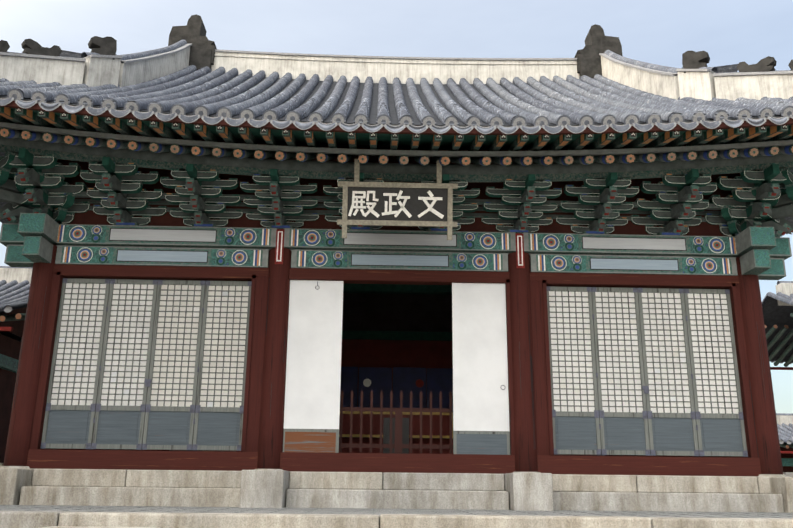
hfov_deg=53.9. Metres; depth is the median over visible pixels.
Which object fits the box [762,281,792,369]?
neighbour hall
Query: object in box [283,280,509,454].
doors
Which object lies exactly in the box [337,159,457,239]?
munjeongjeon name plaque
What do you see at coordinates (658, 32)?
sky
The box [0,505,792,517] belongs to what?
terrace paving
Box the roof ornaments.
[0,14,792,78]
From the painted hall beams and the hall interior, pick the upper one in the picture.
the painted hall beams
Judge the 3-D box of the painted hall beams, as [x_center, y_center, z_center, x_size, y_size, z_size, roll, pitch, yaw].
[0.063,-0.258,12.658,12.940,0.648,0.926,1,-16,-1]
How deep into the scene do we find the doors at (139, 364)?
12.28 m
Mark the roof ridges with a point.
(90, 69)
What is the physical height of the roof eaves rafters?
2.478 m
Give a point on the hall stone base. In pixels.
(300, 489)
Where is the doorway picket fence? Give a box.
[339,390,452,452]
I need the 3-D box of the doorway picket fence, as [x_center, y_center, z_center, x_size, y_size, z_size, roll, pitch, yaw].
[-0.005,2.474,12.269,1.780,0.965,0.065,1,-16,-1]
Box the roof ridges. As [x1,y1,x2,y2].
[0,40,792,120]
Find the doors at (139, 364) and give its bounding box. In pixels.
[40,278,251,450]
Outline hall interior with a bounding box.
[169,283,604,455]
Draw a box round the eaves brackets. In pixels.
[0,148,792,236]
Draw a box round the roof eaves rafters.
[0,97,792,235]
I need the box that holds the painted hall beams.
[0,213,791,279]
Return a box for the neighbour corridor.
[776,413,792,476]
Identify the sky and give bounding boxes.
[0,0,792,412]
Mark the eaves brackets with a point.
(35, 183)
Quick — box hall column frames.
[0,244,786,476]
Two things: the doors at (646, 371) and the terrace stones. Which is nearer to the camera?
the terrace stones
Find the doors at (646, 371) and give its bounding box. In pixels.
[547,286,747,456]
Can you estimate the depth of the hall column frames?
12.17 m
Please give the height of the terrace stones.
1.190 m
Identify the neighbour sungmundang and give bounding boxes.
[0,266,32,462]
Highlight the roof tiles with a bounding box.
[0,47,792,233]
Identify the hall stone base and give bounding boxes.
[0,468,792,512]
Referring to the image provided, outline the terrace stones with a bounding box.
[0,511,792,527]
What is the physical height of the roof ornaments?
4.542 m

